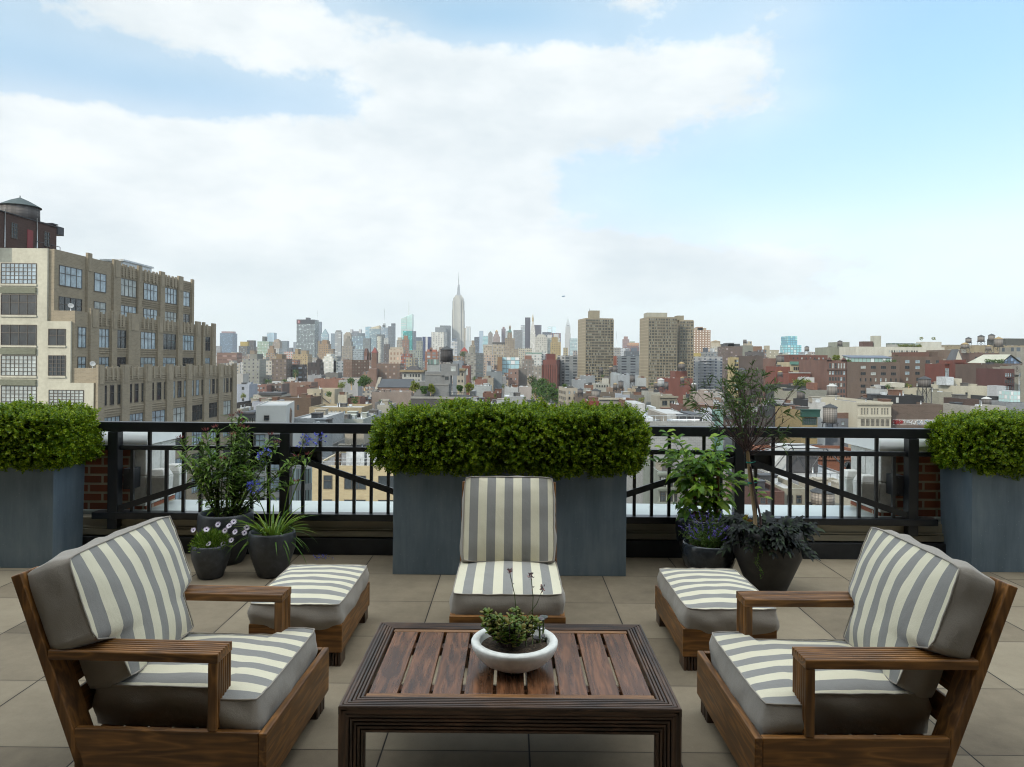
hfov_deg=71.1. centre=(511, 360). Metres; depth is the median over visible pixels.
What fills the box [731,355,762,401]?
building
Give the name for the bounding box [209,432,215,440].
window
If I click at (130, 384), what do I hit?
window
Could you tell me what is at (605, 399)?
building
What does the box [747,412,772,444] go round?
building
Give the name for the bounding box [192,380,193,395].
window
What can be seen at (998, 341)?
water tank
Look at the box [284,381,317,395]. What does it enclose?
building
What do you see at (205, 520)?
plant pot
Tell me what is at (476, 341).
tower
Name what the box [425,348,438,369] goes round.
tower
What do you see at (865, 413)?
building
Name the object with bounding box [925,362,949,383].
building
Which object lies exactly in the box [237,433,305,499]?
building
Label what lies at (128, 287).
window
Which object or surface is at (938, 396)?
building
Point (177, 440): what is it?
window
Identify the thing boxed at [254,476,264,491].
window
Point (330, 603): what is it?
ottoman
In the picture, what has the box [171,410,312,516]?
oleander
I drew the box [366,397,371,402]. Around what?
house
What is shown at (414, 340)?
tower
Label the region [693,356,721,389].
tower
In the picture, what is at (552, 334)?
tower
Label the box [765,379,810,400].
building
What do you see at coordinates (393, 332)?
tower
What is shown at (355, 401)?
tree
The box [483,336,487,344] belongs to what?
tower
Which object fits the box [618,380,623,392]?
water tank
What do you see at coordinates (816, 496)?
water tank
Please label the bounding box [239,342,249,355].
tower
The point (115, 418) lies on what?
window
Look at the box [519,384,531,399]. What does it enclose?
building
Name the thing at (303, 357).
tower
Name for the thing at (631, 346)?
tower
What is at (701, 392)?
building
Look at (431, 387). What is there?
tree
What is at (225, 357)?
tower
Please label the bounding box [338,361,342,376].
tower
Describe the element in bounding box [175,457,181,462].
window
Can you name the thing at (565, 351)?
tower
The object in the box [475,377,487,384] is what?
building
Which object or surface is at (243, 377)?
building
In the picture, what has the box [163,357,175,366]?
window
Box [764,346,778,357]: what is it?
tower
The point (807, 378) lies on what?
building
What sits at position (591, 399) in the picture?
building
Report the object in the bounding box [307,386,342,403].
building
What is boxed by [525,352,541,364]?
tower
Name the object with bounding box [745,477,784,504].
building
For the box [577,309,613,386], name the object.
concrete tower
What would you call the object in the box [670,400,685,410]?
building
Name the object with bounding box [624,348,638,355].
tower
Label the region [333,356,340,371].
tower
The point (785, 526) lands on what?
dark vine
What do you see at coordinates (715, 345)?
tower
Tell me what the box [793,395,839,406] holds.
building
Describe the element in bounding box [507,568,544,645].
flowering succulent
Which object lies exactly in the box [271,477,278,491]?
window
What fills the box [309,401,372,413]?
building
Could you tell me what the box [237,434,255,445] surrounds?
window
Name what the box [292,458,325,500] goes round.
building
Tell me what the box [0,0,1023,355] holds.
sky
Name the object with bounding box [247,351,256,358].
tower
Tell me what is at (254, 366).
tower
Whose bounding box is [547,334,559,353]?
tower
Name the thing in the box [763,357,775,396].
building
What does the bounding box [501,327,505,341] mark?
tower
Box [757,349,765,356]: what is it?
tower
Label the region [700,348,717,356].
tower
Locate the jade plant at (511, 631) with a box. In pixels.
[479,606,541,648]
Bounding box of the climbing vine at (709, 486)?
[648,429,772,521]
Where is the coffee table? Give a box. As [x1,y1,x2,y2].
[338,622,681,766]
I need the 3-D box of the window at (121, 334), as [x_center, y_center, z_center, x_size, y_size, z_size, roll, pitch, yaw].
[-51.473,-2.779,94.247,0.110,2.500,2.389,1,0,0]
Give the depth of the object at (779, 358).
517.78 m
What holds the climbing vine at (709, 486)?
in the plant pot at (678, 524)
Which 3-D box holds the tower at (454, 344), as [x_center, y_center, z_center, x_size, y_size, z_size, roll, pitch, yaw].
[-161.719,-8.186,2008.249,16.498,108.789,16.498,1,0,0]
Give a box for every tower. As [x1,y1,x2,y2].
[216,346,221,354]
[217,353,241,365]
[220,331,236,352]
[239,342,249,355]
[240,362,242,372]
[243,354,265,383]
[247,340,255,350]
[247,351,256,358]
[257,336,272,356]
[266,346,277,360]
[266,361,271,374]
[267,333,276,341]
[267,348,281,353]
[272,354,291,380]
[273,339,281,348]
[281,341,288,353]
[284,352,294,358]
[292,349,311,367]
[292,360,299,363]
[292,364,306,381]
[296,318,318,356]
[317,341,329,358]
[319,322,321,340]
[319,340,330,359]
[321,329,328,340]
[323,354,335,373]
[329,349,334,353]
[331,333,334,348]
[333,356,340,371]
[335,330,341,357]
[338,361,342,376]
[342,336,354,360]
[343,332,352,345]
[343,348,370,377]
[350,329,361,335]
[352,333,365,348]
[353,349,364,359]
[363,338,370,352]
[365,327,370,337]
[368,368,377,388]
[369,325,380,351]
[371,348,377,367]
[376,334,384,361]
[377,336,381,361]
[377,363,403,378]
[381,310,387,337]
[384,338,388,343]
[384,344,389,361]
[388,326,390,346]
[391,323,395,346]
[397,337,401,346]
[401,310,413,338]
[402,335,408,353]
[403,330,412,349]
[406,357,413,368]
[413,331,415,349]
[413,358,417,365]
[416,341,422,349]
[422,337,431,360]
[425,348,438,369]
[431,332,446,351]
[435,327,446,331]
[440,325,450,347]
[451,338,457,355]
[453,356,462,360]
[460,347,467,363]
[465,326,470,352]
[465,347,483,383]
[474,337,479,352]
[479,331,482,352]
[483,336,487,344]
[483,345,492,354]
[484,355,494,375]
[488,331,492,354]
[492,342,504,364]
[493,330,499,341]
[497,357,501,370]
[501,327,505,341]
[502,357,518,374]
[505,326,514,348]
[505,349,518,356]
[513,330,521,348]
[517,348,531,365]
[521,325,524,347]
[522,355,533,375]
[525,317,529,347]
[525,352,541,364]
[530,316,534,352]
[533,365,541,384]
[534,325,541,336]
[535,334,546,353]
[541,352,545,364]
[547,327,555,332]
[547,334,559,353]
[550,333,560,341]
[550,337,560,359]
[557,356,576,385]
[563,348,567,355]
[569,338,576,355]
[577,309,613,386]
[613,356,616,365]
[614,331,620,355]
[617,356,638,374]
[621,348,628,355]
[622,336,628,347]
[624,345,638,350]
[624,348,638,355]
[627,341,638,344]
[639,313,676,389]
[674,316,693,377]
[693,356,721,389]
[694,327,710,352]
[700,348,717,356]
[710,343,720,348]
[718,343,742,384]
[740,345,752,355]
[753,346,761,350]
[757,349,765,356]
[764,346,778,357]
[780,345,800,354]
[781,336,796,344]
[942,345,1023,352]
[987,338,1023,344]
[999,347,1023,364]
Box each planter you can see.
[0,462,84,567]
[393,468,626,575]
[940,462,1023,571]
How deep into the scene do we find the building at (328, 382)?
560.00 m
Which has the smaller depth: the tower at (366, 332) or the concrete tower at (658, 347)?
the concrete tower at (658, 347)
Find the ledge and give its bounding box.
[83,500,940,521]
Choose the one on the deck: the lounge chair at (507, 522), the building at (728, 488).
the lounge chair at (507, 522)
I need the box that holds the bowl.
[471,628,557,673]
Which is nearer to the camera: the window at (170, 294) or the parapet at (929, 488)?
the parapet at (929, 488)
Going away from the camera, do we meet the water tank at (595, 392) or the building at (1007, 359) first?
the water tank at (595, 392)
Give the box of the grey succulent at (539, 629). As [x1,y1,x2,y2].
[533,615,547,643]
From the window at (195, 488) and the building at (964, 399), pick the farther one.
the building at (964, 399)
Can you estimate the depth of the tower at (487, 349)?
1300.00 m
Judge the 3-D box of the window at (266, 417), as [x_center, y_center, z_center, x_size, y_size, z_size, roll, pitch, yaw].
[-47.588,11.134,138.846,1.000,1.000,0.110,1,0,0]
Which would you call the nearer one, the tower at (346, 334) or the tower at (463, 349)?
the tower at (463, 349)
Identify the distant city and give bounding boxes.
[216,352,726,398]
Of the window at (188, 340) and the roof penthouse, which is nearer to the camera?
the roof penthouse
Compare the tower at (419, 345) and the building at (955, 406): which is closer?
the building at (955, 406)
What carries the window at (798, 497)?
in the building at (798, 494)
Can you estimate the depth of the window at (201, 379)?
112.68 m
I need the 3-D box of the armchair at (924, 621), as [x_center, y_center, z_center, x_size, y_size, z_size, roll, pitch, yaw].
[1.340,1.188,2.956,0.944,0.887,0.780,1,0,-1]
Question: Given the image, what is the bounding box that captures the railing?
[91,421,940,535]
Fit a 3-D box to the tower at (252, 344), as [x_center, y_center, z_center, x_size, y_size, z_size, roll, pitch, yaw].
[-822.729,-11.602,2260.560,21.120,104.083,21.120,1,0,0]
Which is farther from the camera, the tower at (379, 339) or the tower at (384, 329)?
the tower at (384, 329)
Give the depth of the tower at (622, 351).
1900.00 m
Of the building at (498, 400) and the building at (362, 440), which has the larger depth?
the building at (498, 400)
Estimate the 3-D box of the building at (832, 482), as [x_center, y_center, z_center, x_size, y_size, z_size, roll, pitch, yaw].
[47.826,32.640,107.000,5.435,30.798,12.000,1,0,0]
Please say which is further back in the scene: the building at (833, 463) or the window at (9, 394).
the building at (833, 463)
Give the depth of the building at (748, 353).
640.00 m
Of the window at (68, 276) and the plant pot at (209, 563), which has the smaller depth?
the plant pot at (209, 563)
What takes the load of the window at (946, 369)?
in the building at (933, 371)
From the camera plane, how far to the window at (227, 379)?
122.88 m
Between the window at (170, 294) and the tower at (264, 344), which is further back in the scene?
the tower at (264, 344)
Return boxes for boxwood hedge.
[0,393,105,473]
[364,396,654,480]
[924,405,1023,481]
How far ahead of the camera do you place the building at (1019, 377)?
340.00 m
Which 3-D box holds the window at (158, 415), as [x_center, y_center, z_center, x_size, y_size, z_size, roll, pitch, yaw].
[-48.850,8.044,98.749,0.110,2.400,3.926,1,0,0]
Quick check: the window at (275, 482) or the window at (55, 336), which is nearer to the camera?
the window at (55, 336)
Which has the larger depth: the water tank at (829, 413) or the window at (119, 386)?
the water tank at (829, 413)
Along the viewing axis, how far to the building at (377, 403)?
271.72 m
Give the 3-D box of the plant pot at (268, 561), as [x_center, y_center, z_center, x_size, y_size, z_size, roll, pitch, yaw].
[-1.797,1.439,5.360,0.347,0.332,0.347,1,0,0]
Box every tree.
[292,370,298,379]
[337,382,346,387]
[347,377,354,389]
[351,396,358,403]
[357,375,372,390]
[409,381,420,392]
[419,386,427,393]
[428,383,435,395]
[456,385,462,393]
[465,383,473,394]
[527,375,537,395]
[530,378,548,400]
[531,385,541,399]
[537,382,557,404]
[537,391,550,402]
[547,387,558,406]
[679,360,809,527]
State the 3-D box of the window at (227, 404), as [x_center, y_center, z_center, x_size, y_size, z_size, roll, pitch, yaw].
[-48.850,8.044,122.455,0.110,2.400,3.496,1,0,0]
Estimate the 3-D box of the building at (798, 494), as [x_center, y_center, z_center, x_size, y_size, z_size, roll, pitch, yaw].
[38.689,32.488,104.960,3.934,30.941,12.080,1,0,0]
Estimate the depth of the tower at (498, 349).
1500.00 m
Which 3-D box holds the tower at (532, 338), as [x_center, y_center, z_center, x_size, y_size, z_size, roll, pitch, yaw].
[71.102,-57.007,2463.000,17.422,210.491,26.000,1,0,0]
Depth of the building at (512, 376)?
500.00 m
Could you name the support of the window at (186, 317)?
in the loft building at (142, 341)
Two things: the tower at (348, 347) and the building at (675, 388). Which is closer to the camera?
the building at (675, 388)
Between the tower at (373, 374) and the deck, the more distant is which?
the tower at (373, 374)
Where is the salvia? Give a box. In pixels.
[678,509,733,547]
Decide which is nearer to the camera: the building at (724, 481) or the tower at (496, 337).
the building at (724, 481)
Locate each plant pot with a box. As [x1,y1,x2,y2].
[190,541,230,579]
[197,507,253,565]
[247,526,295,578]
[675,512,729,565]
[682,537,735,568]
[733,521,803,590]
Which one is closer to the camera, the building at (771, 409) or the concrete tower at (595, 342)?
the building at (771, 409)
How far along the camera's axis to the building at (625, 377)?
470.00 m
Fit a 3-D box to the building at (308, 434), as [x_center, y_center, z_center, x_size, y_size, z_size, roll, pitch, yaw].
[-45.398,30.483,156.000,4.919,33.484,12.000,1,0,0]
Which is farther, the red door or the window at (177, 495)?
the window at (177, 495)
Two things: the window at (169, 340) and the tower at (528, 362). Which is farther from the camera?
the tower at (528, 362)
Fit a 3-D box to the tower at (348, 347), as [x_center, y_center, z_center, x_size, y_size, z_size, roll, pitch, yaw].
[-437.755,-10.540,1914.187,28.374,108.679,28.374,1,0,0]
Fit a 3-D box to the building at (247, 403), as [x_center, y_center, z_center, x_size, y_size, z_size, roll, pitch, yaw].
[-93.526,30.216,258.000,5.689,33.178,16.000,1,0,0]
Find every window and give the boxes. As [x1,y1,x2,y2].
[1,263,36,283]
[1,294,36,314]
[1,324,36,345]
[1,355,36,375]
[1,386,36,403]
[11,222,17,238]
[44,231,49,246]
[48,329,65,345]
[48,355,65,375]
[48,390,83,405]
[59,265,81,288]
[59,296,81,310]
[77,327,85,347]
[77,357,85,367]
[94,272,105,292]
[94,301,105,313]
[99,328,108,347]
[99,357,108,366]
[104,416,119,420]
[105,385,106,405]
[110,385,113,404]
[117,330,125,347]
[117,357,125,366]
[117,384,120,403]
[121,278,136,297]
[121,305,135,316]
[130,384,131,402]
[130,412,142,420]
[134,383,138,401]
[140,332,155,348]
[140,357,154,366]
[141,383,143,401]
[143,283,157,301]
[143,308,157,319]
[152,382,153,400]
[152,409,164,421]
[157,382,160,399]
[163,333,175,349]
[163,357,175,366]
[165,287,176,304]
[165,311,176,321]
[173,406,184,421]
[174,491,180,499]
[175,438,181,444]
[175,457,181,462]
[177,381,181,397]
[183,291,189,306]
[183,314,189,323]
[183,335,193,349]
[183,358,193,365]
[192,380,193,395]
[192,404,201,420]
[192,432,201,444]
[192,452,198,469]
[192,478,197,493]
[196,380,198,395]
[201,379,202,394]
[205,337,209,350]
[205,358,209,364]
[209,402,216,417]
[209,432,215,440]
[212,379,214,393]
[223,400,230,414]
[226,378,228,391]
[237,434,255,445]
[254,434,264,445]
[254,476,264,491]
[264,415,268,420]
[269,435,279,445]
[271,465,278,470]
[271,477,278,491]
[323,475,331,488]
[344,476,365,488]
[378,476,392,487]
[660,492,665,500]
[760,498,765,503]
[796,495,801,503]
[845,462,850,468]
[945,368,948,376]
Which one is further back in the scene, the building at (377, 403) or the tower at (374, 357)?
the tower at (374, 357)
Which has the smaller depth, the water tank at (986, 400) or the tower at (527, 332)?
the water tank at (986, 400)
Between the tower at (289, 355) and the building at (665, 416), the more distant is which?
the tower at (289, 355)
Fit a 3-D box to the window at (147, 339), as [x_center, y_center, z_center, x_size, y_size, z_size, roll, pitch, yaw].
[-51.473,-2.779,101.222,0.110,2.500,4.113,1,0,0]
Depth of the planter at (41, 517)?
5.47 m
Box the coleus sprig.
[743,514,752,521]
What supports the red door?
in the roof penthouse
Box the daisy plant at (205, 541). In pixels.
[187,519,248,552]
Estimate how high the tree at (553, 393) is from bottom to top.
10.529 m
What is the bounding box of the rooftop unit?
[100,259,153,272]
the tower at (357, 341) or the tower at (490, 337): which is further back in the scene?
the tower at (490, 337)
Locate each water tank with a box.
[0,196,41,220]
[440,346,452,363]
[577,388,582,396]
[591,388,599,397]
[613,383,617,392]
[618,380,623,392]
[630,374,634,387]
[657,378,664,391]
[664,381,668,390]
[678,362,684,370]
[680,377,683,386]
[691,383,696,392]
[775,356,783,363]
[797,390,804,397]
[809,488,834,504]
[821,404,838,426]
[827,384,836,394]
[837,340,842,346]
[917,375,932,402]
[960,342,969,351]
[965,337,971,346]
[977,335,985,344]
[981,396,991,404]
[985,345,991,352]
[987,334,994,343]
[993,336,1003,351]
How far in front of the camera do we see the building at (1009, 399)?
217.80 m
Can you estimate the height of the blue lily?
0.981 m
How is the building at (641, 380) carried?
on the ground
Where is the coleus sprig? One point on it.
(745, 517)
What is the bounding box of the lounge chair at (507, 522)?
[449,476,565,667]
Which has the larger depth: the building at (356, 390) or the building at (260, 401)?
the building at (356, 390)
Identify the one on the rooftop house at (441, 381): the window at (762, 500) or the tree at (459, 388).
the tree at (459, 388)
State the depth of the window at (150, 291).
106.69 m
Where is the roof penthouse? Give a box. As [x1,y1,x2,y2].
[0,209,63,248]
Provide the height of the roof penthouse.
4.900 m
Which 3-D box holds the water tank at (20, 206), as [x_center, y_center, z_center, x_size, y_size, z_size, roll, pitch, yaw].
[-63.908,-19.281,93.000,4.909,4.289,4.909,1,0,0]
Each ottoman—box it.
[247,564,369,666]
[655,567,779,670]
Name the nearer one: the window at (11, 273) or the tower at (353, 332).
the window at (11, 273)
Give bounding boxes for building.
[0,248,236,499]
[237,372,248,383]
[237,382,257,401]
[237,398,259,408]
[237,405,253,410]
[237,410,255,421]
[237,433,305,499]
[252,397,284,409]
[253,392,289,397]
[256,401,293,422]
[257,384,271,393]
[266,382,289,393]
[280,393,320,417]
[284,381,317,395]
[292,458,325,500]
[294,408,343,443]
[297,385,316,395]
[305,433,309,445]
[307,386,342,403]
[308,374,324,381]
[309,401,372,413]
[310,418,332,457]
[312,452,392,500]
[314,377,347,387]
[325,372,341,377]
[332,434,370,454]
[338,392,352,402]
[339,379,362,395]
[344,411,376,437]
[348,396,365,403]
[367,408,381,418]
[372,389,413,408]
[375,399,391,408]
[377,400,395,416]
[389,347,405,363]
[400,366,426,380]
[401,354,412,369]
[409,350,422,369]
[427,359,440,370]
[453,359,463,394]
[457,368,466,394]
[462,364,470,394]
[468,396,484,402]
[473,383,491,396]
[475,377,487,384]
[482,376,493,390]
[483,389,501,403]
[486,361,502,397]
[491,398,504,404]
[502,376,505,397]
[504,392,524,404]
[505,385,517,393]
[508,369,518,385]
[518,368,526,391]
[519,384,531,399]
[558,385,577,405]
[571,377,585,389]
[574,390,615,403]
[580,374,594,382]
[584,382,592,389]
[584,396,598,406]
[592,378,608,391]
[598,396,622,405]
[606,385,623,392]
[610,372,619,386]
[615,391,631,397]
[617,373,638,390]
[619,398,634,405]
[625,401,714,503]
[627,386,636,393]
[630,392,643,402]
[635,386,651,391]
[637,376,645,387]
[641,390,659,408]
[643,456,677,503]
[651,394,677,408]
[657,376,692,403]
[670,370,686,377]
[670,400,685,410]
[673,461,752,501]
[683,392,692,411]
[692,402,711,420]
[693,389,712,410]
[708,405,722,449]
[723,437,731,449]
[726,470,731,503]
[727,357,738,398]
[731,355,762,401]
[745,351,763,357]
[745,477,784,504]
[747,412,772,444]
[752,443,844,484]
[752,445,850,471]
[757,473,804,504]
[759,403,794,426]
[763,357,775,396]
[764,398,792,405]
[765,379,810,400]
[766,365,789,383]
[774,387,796,401]
[775,405,820,443]
[777,354,827,361]
[777,361,798,371]
[778,371,810,383]
[792,382,826,397]
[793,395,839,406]
[798,376,813,382]
[799,355,847,397]
[799,477,850,504]
[807,396,825,444]
[815,342,849,359]
[821,396,892,447]
[825,413,847,446]
[839,336,944,359]
[842,355,899,398]
[857,398,942,427]
[861,394,880,400]
[866,385,888,393]
[877,389,923,403]
[878,382,921,394]
[888,352,943,387]
[916,388,952,403]
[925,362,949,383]
[926,350,960,358]
[928,377,986,397]
[939,349,965,377]
[943,401,1005,416]
[944,394,978,405]
[955,362,1003,383]
[961,352,998,362]
[968,354,1021,365]
[971,385,1004,399]
[976,367,1014,390]
[979,390,1023,412]
[1000,364,1023,401]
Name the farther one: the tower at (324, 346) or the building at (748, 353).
the tower at (324, 346)
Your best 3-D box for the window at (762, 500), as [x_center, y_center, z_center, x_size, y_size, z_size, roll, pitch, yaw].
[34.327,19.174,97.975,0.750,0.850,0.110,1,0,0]
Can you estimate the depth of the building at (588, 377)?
440.00 m
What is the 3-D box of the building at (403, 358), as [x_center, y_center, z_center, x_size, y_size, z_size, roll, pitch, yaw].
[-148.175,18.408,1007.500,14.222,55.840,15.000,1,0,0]
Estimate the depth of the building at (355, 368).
857.79 m
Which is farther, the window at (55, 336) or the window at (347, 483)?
the window at (347, 483)
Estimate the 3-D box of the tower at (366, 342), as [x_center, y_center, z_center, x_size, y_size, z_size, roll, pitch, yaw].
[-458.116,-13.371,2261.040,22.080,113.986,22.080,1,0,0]
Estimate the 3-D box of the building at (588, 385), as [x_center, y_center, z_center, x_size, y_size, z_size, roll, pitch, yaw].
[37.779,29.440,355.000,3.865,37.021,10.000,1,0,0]
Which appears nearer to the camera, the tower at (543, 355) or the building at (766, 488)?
the building at (766, 488)
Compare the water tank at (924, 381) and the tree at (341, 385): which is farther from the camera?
the tree at (341, 385)
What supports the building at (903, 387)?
on the ground
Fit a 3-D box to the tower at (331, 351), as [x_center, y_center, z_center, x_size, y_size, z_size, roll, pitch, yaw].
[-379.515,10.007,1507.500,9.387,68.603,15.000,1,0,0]
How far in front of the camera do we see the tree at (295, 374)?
699.64 m
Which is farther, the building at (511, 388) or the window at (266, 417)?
the building at (511, 388)
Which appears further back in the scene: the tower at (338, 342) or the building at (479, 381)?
the tower at (338, 342)
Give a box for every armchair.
[11,516,328,766]
[697,527,1017,766]
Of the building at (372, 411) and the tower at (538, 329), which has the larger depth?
the tower at (538, 329)
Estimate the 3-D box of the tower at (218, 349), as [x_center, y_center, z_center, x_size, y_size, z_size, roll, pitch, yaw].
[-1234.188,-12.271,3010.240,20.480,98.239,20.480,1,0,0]
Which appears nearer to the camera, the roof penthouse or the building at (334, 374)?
the roof penthouse
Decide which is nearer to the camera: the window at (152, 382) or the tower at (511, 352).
the window at (152, 382)
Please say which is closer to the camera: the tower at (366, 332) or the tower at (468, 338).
the tower at (468, 338)
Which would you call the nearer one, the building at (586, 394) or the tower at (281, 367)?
the building at (586, 394)
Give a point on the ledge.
(641, 509)
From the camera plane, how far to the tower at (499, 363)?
1000.00 m
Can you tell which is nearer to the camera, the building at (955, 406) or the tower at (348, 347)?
the building at (955, 406)
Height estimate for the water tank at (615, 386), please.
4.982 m
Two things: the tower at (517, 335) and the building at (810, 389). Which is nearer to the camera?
the building at (810, 389)
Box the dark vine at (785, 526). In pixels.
[712,510,825,560]
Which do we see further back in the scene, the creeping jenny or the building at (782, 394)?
the building at (782, 394)
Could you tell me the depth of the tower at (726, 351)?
800.00 m
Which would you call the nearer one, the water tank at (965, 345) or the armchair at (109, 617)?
the armchair at (109, 617)
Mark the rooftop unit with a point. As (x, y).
(135, 264)
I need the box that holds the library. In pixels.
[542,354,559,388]
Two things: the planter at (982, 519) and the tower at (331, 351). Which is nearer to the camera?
the planter at (982, 519)
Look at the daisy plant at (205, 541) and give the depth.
5.25 m
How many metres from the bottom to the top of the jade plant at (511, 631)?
0.154 m
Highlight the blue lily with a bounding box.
[227,432,326,563]
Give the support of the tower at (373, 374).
on the ground
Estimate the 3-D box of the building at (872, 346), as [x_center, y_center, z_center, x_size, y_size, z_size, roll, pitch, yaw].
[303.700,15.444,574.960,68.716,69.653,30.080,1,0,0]
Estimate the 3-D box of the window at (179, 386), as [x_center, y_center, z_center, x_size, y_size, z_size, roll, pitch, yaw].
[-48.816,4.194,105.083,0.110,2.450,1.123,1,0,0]
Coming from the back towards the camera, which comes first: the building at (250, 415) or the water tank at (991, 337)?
the water tank at (991, 337)
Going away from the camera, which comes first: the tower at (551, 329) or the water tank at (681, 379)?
the water tank at (681, 379)
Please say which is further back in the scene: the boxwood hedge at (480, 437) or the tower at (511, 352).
the tower at (511, 352)
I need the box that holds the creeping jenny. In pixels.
[755,542,763,578]
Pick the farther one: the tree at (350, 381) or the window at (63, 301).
the tree at (350, 381)
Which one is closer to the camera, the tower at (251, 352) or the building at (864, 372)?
the building at (864, 372)
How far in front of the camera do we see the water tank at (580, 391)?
309.00 m
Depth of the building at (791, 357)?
575.00 m
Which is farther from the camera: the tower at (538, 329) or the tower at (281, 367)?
the tower at (538, 329)
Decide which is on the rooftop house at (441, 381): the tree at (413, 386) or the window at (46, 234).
the tree at (413, 386)
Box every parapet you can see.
[83,431,186,509]
[839,438,940,516]
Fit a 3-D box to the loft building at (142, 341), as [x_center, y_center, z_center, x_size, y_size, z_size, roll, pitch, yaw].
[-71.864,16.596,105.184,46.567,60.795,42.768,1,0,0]
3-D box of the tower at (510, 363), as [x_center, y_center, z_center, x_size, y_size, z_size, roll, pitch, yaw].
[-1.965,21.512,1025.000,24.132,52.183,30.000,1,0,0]
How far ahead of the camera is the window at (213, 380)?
117.11 m
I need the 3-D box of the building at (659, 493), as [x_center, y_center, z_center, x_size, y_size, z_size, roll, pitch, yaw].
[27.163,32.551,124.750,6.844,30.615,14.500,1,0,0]
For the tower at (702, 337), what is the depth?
1100.00 m
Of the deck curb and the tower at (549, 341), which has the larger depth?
the tower at (549, 341)
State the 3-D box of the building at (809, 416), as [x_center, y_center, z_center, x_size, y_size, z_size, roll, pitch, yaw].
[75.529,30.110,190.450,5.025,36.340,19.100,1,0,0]
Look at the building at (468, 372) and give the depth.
360.00 m
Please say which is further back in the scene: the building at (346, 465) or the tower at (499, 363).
the tower at (499, 363)
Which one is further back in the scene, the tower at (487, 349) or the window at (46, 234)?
the tower at (487, 349)
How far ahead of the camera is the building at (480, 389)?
300.00 m
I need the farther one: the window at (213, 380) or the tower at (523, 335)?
the tower at (523, 335)
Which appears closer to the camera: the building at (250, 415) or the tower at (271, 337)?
the building at (250, 415)
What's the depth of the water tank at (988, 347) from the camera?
468.95 m
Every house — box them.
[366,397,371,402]
[411,363,476,408]
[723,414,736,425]
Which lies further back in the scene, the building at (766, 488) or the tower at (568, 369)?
the tower at (568, 369)
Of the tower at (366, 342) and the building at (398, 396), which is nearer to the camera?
the building at (398, 396)
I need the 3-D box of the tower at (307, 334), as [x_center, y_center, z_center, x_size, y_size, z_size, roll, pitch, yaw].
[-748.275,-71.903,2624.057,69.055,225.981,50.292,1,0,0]
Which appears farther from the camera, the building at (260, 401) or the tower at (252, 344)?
the tower at (252, 344)
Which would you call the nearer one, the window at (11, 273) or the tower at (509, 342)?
the window at (11, 273)
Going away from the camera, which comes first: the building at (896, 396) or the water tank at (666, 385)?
the building at (896, 396)
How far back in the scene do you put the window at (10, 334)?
83.98 m
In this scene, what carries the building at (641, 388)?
on the ground
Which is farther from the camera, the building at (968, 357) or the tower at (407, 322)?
the tower at (407, 322)
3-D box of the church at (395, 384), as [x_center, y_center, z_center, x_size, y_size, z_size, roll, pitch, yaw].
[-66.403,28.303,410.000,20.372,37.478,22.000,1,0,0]
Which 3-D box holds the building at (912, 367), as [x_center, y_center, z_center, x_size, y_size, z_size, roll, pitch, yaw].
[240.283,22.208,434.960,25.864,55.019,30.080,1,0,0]
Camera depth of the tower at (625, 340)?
3000.00 m
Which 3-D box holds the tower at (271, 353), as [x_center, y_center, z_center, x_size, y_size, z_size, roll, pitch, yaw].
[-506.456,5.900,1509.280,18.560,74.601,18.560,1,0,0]
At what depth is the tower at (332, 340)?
3600.00 m
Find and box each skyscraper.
[452,277,464,355]
[565,319,570,355]
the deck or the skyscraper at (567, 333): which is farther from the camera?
the skyscraper at (567, 333)
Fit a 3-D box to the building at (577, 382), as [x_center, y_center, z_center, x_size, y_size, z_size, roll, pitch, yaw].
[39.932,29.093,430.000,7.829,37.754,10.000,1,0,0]
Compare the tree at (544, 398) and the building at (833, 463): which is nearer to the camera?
the building at (833, 463)
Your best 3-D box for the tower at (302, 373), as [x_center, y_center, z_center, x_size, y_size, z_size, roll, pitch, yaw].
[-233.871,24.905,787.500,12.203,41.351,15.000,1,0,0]
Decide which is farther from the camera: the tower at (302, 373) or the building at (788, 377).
the tower at (302, 373)
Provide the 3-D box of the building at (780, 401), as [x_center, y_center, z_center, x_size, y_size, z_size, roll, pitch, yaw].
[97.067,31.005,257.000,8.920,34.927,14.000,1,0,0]
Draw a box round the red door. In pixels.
[27,229,32,247]
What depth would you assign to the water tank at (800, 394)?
273.94 m
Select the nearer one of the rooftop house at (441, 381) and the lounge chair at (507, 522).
the lounge chair at (507, 522)
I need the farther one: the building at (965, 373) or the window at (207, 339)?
the building at (965, 373)
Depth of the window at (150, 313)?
106.48 m
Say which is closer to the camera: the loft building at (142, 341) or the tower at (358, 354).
the loft building at (142, 341)
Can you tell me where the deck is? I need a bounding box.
[0,553,1023,766]
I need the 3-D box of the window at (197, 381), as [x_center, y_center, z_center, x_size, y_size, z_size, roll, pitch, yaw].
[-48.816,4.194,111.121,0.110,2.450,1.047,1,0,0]
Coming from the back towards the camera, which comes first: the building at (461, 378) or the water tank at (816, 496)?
the building at (461, 378)
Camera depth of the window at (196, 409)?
110.83 m
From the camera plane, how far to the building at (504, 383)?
520.00 m
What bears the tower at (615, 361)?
on the ground
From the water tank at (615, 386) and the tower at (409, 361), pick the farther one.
the tower at (409, 361)
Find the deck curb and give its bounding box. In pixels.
[82,514,945,558]
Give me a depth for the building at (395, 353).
1300.00 m
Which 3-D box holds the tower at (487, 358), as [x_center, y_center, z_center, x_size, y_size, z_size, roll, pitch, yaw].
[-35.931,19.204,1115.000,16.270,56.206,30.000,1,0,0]
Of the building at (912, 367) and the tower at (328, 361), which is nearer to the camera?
the building at (912, 367)
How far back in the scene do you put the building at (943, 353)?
471.58 m
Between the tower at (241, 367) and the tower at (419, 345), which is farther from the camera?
the tower at (419, 345)
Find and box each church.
[307,357,323,381]
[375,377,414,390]
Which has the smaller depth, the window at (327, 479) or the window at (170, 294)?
the window at (327, 479)

